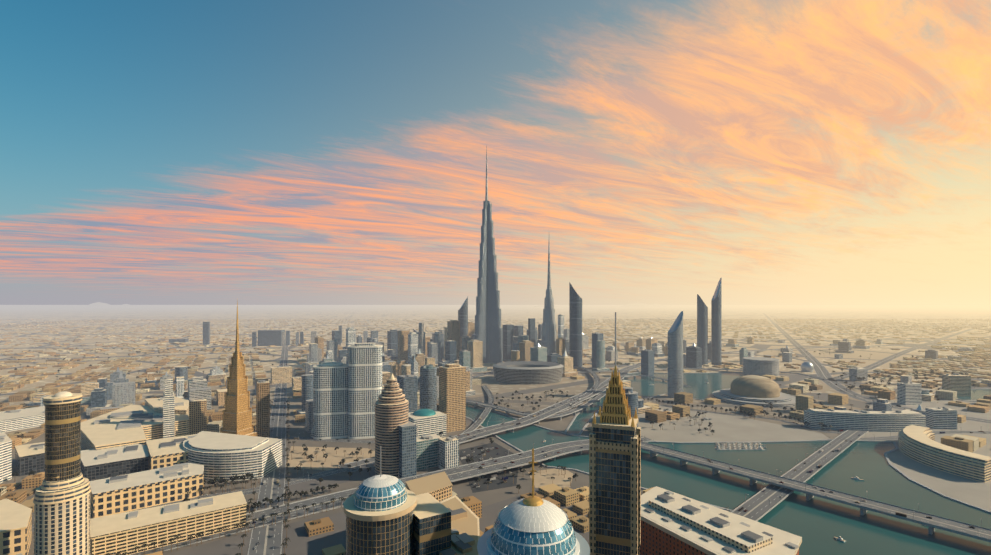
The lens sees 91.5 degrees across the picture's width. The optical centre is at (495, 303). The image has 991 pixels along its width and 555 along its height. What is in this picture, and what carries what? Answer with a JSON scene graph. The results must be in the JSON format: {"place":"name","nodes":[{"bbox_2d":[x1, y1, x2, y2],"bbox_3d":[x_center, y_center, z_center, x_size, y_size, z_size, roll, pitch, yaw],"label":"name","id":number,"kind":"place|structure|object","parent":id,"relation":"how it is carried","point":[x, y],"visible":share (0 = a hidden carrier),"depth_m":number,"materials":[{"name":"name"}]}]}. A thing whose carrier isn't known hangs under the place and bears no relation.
{"place":"outdoors","nodes":[
{"label":"outdoors","id":0,"kind":"place"},
{"bbox_2d":[169,338,188,342],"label":"building","id":1,"kind":"structure","parent":0,"point":[179,340],"depth_m":2991.11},
{"bbox_2d":[203,321,209,344],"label":"tower","id":2,"kind":"structure","parent":0,"point":[206,333],"depth_m":2833.75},
{"bbox_2d":[252,332,256,346],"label":"tower","id":3,"kind":"structure","parent":0,"point":[254,339],"depth_m":2696.84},
{"bbox_2d":[296,332,298,344],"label":"tower","id":4,"kind":"structure","parent":0,"point":[297,338],"depth_m":2821.71,"materials":[{"name":"silver metal"}]},
{"bbox_2d":[300,332,303,343],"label":"tower","id":5,"kind":"structure","parent":0,"point":[301,337],"depth_m":2861.91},
{"bbox_2d":[311,331,316,342],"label":"tower","id":6,"kind":"structure","parent":0,"point":[313,334],"depth_m":2896.65,"materials":[{"name":"grey concrete"}]},
{"bbox_2d":[339,325,341,342],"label":"tower","id":7,"kind":"structure","parent":0,"point":[340,327],"depth_m":2947.32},
{"bbox_2d":[363,331,367,342],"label":"tower","id":8,"kind":"structure","parent":0,"point":[365,335],"depth_m":2985.69,"materials":[{"name":"silver metal"}]},
{"bbox_2d":[83,302,666,307],"bbox_3d":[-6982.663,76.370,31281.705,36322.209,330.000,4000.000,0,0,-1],"label":"horizon hills","id":9,"kind":"structure","parent":0,"point":[99,305],"depth_m":29865.79,"materials":[{"name":"beige"}]},
{"bbox_2d":[375,342,383,352],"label":"building","id":10,"kind":"structure","parent":0,"point":[379,343],"depth_m":1967.35,"materials":[{"name":"grey concrete"}]},
{"bbox_2d":[398,375,416,411],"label":"blue tower","id":11,"kind":"structure","parent":0,"point":[408,385],"depth_m":1069.63,"materials":[{"name":"blue glass"}]},
{"bbox_2d":[420,364,436,409],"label":"high-rise building","id":12,"kind":"structure","parent":0,"point":[428,386],"depth_m":1018.10,"materials":[{"name":"teal"}]},
{"bbox_2d":[439,435,458,468],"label":"building","id":13,"kind":"structure","parent":0,"point":[448,451],"depth_m":699.87,"materials":[{"name":"white concrete"}]},
{"bbox_2d":[439,363,465,431],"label":"tan tower","id":14,"kind":"structure","parent":0,"point":[452,391],"depth_m":915.19,"materials":[{"name":"beige concrete"}]},
{"bbox_2d":[474,146,502,362],"bbox_3d":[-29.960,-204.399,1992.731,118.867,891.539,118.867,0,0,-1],"label":"skyscraper","id":15,"kind":"structure","parent":0,"point":[488,331],"depth_m":1964.80,"materials":[{"name":"grey glass"}]},
{"bbox_2d":[0,305,990,554],"bbox_3d":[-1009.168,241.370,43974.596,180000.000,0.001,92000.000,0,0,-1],"label":"ground","id":16,"kind":"structure","parent":0,"point":[461,489],"depth_m":2845.11,"materials":[{"name":"beige sand"}]},
{"bbox_2d":[0,432,11,482],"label":"building","id":17,"kind":"structure","parent":16,"relation":"on","point":[5,457],"depth_m":657.13,"materials":[{"name":"white concrete"}]},
{"bbox_2d":[0,498,31,554],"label":"building","id":18,"kind":"structure","parent":16,"relation":"on","point":[15,528],"depth_m":460.01,"materials":[{"name":"beige concrete"}]},
{"bbox_2d":[0,406,44,432],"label":"block","id":19,"kind":"structure","parent":16,"relation":"on","point":[17,419],"depth_m":938.72,"materials":[{"name":"beige concrete"}]},
{"bbox_2d":[15,442,44,475],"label":"block","id":20,"kind":"structure","parent":16,"relation":"on","point":[29,458],"depth_m":690.66,"materials":[{"name":"grey concrete"}]},
{"bbox_2d":[33,391,90,554],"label":"drum tower","id":21,"kind":"structure","parent":16,"relation":"on","point":[61,500],"depth_m":417.05,"materials":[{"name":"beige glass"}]},
{"bbox_2d":[81,444,148,480],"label":"building","id":22,"kind":"structure","parent":16,"relation":"on","point":[110,462],"depth_m":655.13,"materials":[{"name":"beige concrete"}]},
{"bbox_2d":[81,404,188,450],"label":"mall","id":23,"kind":"structure","parent":16,"relation":"on","point":[131,424],"depth_m":813.94},
{"bbox_2d":[89,463,203,517],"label":"building","id":24,"kind":"structure","parent":16,"relation":"on","point":[131,492],"depth_m":577.85,"materials":[{"name":"beige concrete"}]},
{"bbox_2d":[144,397,188,415],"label":"mall","id":25,"kind":"structure","parent":16,"relation":"on","point":[156,405],"depth_m":932.70},
{"bbox_2d":[90,491,246,554],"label":"building","id":26,"kind":"structure","parent":16,"relation":"on","point":[127,532],"depth_m":488.61,"materials":[{"name":"beige concrete"}]},
{"bbox_2d":[163,377,174,437],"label":"cream tower","id":27,"kind":"structure","parent":16,"relation":"on","point":[168,414],"depth_m":817.22,"materials":[{"name":"white concrete"}]},
{"bbox_2d":[146,434,196,469],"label":"building","id":28,"kind":"structure","parent":16,"relation":"on","point":[167,452],"depth_m":673.88,"materials":[{"name":"beige concrete"}]},
{"bbox_2d":[189,397,206,434],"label":"tan block","id":29,"kind":"structure","parent":16,"relation":"on","point":[197,416],"depth_m":866.38,"materials":[{"name":"beige concrete"}]},
{"bbox_2d":[183,431,281,480],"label":"curved building","id":30,"kind":"structure","parent":16,"relation":"on","point":[222,455],"depth_m":668.79,"materials":[{"name":"white concrete"}]},
{"bbox_2d":[220,300,257,436],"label":"skyscraper","id":31,"kind":"structure","parent":16,"relation":"on","point":[237,415],"depth_m":843.33,"materials":[{"name":"brown"}]},
{"bbox_2d":[256,380,269,436],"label":"brown tower","id":32,"kind":"structure","parent":16,"relation":"on","point":[262,407],"depth_m":868.95,"materials":[{"name":"brown concrete"}]},
{"bbox_2d":[258,329,284,345],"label":"block","id":33,"kind":"structure","parent":16,"relation":"on","point":[269,337],"depth_m":2730.92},
{"bbox_2d":[271,365,291,383],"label":"slab","id":34,"kind":"structure","parent":16,"relation":"on","point":[279,374],"depth_m":1462.29,"materials":[{"name":"beige concrete"}]},
{"bbox_2d":[286,331,289,344],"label":"tower","id":35,"kind":"structure","parent":16,"relation":"on","point":[287,337],"depth_m":2779.66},
{"bbox_2d":[292,376,301,391],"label":"building","id":36,"kind":"structure","parent":16,"relation":"on","point":[296,381],"depth_m":1310.89,"materials":[{"name":"beige concrete"}]},
{"bbox_2d":[305,361,317,373],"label":"building","id":37,"kind":"structure","parent":16,"relation":"on","point":[306,365],"depth_m":1612.31,"materials":[{"name":"grey concrete"}]},
{"bbox_2d":[311,343,382,439],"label":"white twin towers","id":38,"kind":"structure","parent":16,"relation":"on","point":[345,397],"depth_m":861.67,"materials":[{"name":"white paint"}]},
{"bbox_2d":[387,330,397,355],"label":"tower","id":39,"kind":"structure","parent":16,"relation":"on","point":[392,339],"depth_m":2159.80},
{"bbox_2d":[375,373,415,478],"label":"skyscraper","id":40,"kind":"structure","parent":16,"relation":"on","point":[395,434],"depth_m":661.82,"materials":[{"name":"brown stone"}]},
{"bbox_2d":[343,446,450,554],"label":"domed building","id":41,"kind":"structure","parent":16,"relation":"on","point":[388,515],"depth_m":274.70,"materials":[{"name":"beige"}]},
{"bbox_2d":[409,408,445,436],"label":"domed building","id":42,"kind":"structure","parent":16,"relation":"on","point":[425,421],"depth_m":865.38,"materials":[{"name":"teal"}]},
{"bbox_2d":[405,471,451,501],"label":"building","id":43,"kind":"structure","parent":16,"relation":"on","point":[438,486],"depth_m":473.65,"materials":[{"name":"beige concrete"}]},
{"bbox_2d":[416,434,441,470],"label":"building","id":44,"kind":"structure","parent":16,"relation":"on","point":[427,450],"depth_m":708.40,"materials":[{"name":"blue glass"}]},
{"bbox_2d":[437,375,438,398],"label":"grey tower","id":45,"kind":"structure","parent":16,"relation":"on","point":[438,387],"depth_m":1220.50,"materials":[{"name":"grey concrete"}]},
{"bbox_2d":[439,495,479,554],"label":"building","id":46,"kind":"structure","parent":16,"relation":"on","point":[465,534],"depth_m":316.65,"materials":[{"name":"beige concrete"}]},
{"bbox_2d":[458,297,467,348],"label":"blade tower","id":47,"kind":"structure","parent":16,"relation":"on","point":[463,314],"depth_m":2264.18,"materials":[{"name":"grey glass"}]},
{"bbox_2d":[459,350,469,368],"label":"building","id":48,"kind":"structure","parent":16,"relation":"on","point":[464,357],"depth_m":1475.00,"materials":[{"name":"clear glass"}]},
{"bbox_2d":[0,345,990,554],"bbox_3d":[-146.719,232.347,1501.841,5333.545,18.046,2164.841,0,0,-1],"label":"trees","id":49,"kind":"object","parent":16,"relation":"on","point":[289,493],"visible":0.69,"depth_m":690.36,"materials":[{"name":"green plant"}]},
{"bbox_2d":[0,319,990,554],"bbox_3d":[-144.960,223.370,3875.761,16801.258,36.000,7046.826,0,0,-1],"label":"distant low-rise buildings","id":50,"kind":"structure","parent":16,"relation":"on","point":[566,496],"depth_m":1794.85,"materials":[{"name":"beige concrete"}]},
{"bbox_2d":[493,361,563,384],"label":"arena","id":51,"kind":"object","parent":16,"relation":"on","point":[527,372],"visible":1,"depth_m":1451.83,"materials":[{"name":"concrete"}]},
{"bbox_2d":[477,449,589,554],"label":"domed building","id":52,"kind":"structure","parent":16,"relation":"on","point":[532,525],"depth_m":226.10,"materials":[{"name":"glass"}]},
{"bbox_2d":[538,324,541,338],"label":"tower","id":53,"kind":"structure","parent":16,"relation":"on","point":[539,331],"depth_m":2235.09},
{"bbox_2d":[541,242,556,354],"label":"spire tower","id":54,"kind":"structure","parent":16,"relation":"on","point":[548,337],"depth_m":1872.04,"materials":[{"name":"grey glass"}]},
{"bbox_2d":[558,314,563,338],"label":"tower","id":55,"kind":"structure","parent":16,"relation":"on","point":[560,322],"depth_m":2387.28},
{"bbox_2d":[569,282,581,367],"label":"blade tower","id":56,"kind":"structure","parent":16,"relation":"on","point":[575,325],"depth_m":1824.57,"materials":[{"name":"grey glass"}]},
{"bbox_2d":[167,400,990,554],"bbox_3d":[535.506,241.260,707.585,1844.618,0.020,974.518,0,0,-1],"label":"ground patches","id":57,"kind":"object","parent":16,"relation":"on","point":[728,428],"visible":0.52,"depth_m":715.10,"materials":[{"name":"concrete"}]},
{"bbox_2d":[589,312,640,554],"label":"skyscraper","id":58,"kind":"structure","parent":16,"relation":"on","point":[615,482],"depth_m":278.03,"materials":[{"name":"stone"}]},
{"bbox_2d":[623,387,637,426],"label":"round tower","id":59,"kind":"structure","parent":16,"relation":"on","point":[631,395],"depth_m":874.31,"materials":[{"name":"blue glass"}]},
{"bbox_2d":[641,349,653,376],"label":"tower","id":60,"kind":"structure","parent":16,"relation":"on","point":[647,361],"depth_m":1587.37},
{"bbox_2d":[668,311,682,397],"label":"sail tower","id":61,"kind":"structure","parent":16,"relation":"on","point":[675,358],"depth_m":1234.26,"materials":[{"name":"grey glass"}]},
{"bbox_2d":[697,294,707,364],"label":"blade tower","id":62,"kind":"structure","parent":16,"relation":"on","point":[702,325],"depth_m":1890.17,"materials":[{"name":"grey glass"}]},
{"bbox_2d":[711,278,721,364],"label":"blade tower","id":63,"kind":"structure","parent":16,"relation":"on","point":[716,329],"depth_m":1892.93,"materials":[{"name":"grey glass"}]},
{"bbox_2d":[640,486,801,554],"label":"brick block","id":64,"kind":"structure","parent":16,"relation":"on","point":[673,523],"depth_m":389.39,"materials":[{"name":"beige"}]},
{"bbox_2d":[466,372,990,513],"bbox_3d":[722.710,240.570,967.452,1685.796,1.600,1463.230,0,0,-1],"label":"quay walls","id":65,"kind":"structure","parent":16,"relation":"on","point":[885,455],"depth_m":836.63,"materials":[{"name":"concrete"}]},
{"bbox_2d":[712,375,795,407],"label":"domed hall","id":66,"kind":"structure","parent":16,"relation":"on","point":[750,389],"depth_m":1174.22,"materials":[{"name":"beige"}]},
{"bbox_2d":[743,357,778,375],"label":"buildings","id":67,"kind":"structure","parent":16,"relation":"on","point":[759,366],"depth_m":1614.78,"materials":[{"name":"grey concrete"}]},
{"bbox_2d":[801,361,813,371],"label":"sphere monument","id":68,"kind":"object","parent":16,"relation":"on","point":[806,366],"visible":0.96,"depth_m":1698.97,"materials":[{"name":"metal"}]},
{"bbox_2d":[849,367,867,380],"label":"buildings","id":69,"kind":"structure","parent":16,"relation":"on","point":[858,372],"depth_m":1503.77,"materials":[{"name":"grey concrete"}]},
{"bbox_2d":[804,408,925,431],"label":"curved building","id":70,"kind":"structure","parent":16,"relation":"on","point":[882,421],"depth_m":913.34,"materials":[{"name":"white concrete"}]},
{"bbox_2d":[897,382,921,404],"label":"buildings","id":71,"kind":"structure","parent":16,"relation":"on","point":[909,393],"depth_m":1150.37,"materials":[{"name":"white concrete"}]},
{"bbox_2d":[925,407,956,429],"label":"block","id":72,"kind":"structure","parent":16,"relation":"on","point":[941,418],"depth_m":927.35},
{"bbox_2d":[898,425,990,482],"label":"curved building","id":73,"kind":"structure","parent":16,"relation":"on","point":[920,444],"depth_m":703.55,"materials":[{"name":"beige concrete"}]},
{"bbox_2d":[942,373,970,396],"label":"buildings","id":74,"kind":"structure","parent":16,"relation":"on","point":[960,384],"depth_m":1252.63,"materials":[{"name":"grey concrete"}]},
{"bbox_2d":[0,313,990,554],"bbox_3d":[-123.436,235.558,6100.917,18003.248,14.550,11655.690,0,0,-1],"label":"roads","id":75,"kind":"structure","parent":0,"point":[268,537],"depth_m":701.94,"materials":[{"name":"grey asphalt"}]},
{"bbox_2d":[7,347,984,549],"bbox_3d":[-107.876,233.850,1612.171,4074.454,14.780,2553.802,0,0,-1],"label":"cars","id":76,"kind":"object","parent":75,"relation":"on","point":[493,477],"visible":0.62,"depth_m":723.73,"materials":[{"name":"black"}]},
{"bbox_2d":[26,372,981,554],"bbox_3d":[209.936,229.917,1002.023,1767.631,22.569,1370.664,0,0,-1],"label":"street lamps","id":77,"kind":"object","parent":75,"relation":"on","point":[552,449],"visible":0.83,"depth_m":735.37,"materials":[{"name":"grey"}]},
{"bbox_2d":[0,0,990,304],"label":"sky","id":78,"kind":"structure","parent":0,"point":[153,152],"materials":[{"name":"blue"}]},
{"bbox_2d":[503,324,513,359],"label":"tower","id":79,"kind":"structure","parent":0,"point":[508,332],"depth_m":2073.17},
{"bbox_2d":[28,318,990,432],"bbox_3d":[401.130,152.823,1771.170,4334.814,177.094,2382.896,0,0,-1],"label":"city buildings","id":80,"kind":"structure","parent":0,"point":[417,350],"depth_m":1702.43,"materials":[{"name":"grey glass"}]},
{"bbox_2d":[564,329,568,339],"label":"tower","id":81,"kind":"structure","parent":0,"point":[566,332],"depth_m":2331.96,"materials":[{"name":"silver metal"}]},
{"bbox_2d":[592,332,602,367],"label":"tower","id":82,"kind":"structure","parent":0,"point":[596,336],"depth_m":1788.56,"materials":[{"name":"grey concrete"}]},
{"bbox_2d":[466,372,990,554],"bbox_3d":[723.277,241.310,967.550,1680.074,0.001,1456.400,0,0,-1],"label":"water","id":83,"kind":"structure","parent":0,"point":[817,524],"depth_m":644.14,"materials":[{"name":"teal liquid"}]},
{"bbox_2d":[543,382,925,541],"bbox_3d":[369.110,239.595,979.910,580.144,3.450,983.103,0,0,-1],"label":"boats","id":84,"kind":"object","parent":83,"relation":"on","point":[739,445],"visible":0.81,"depth_m":806.85,"materials":[{"name":"white"}]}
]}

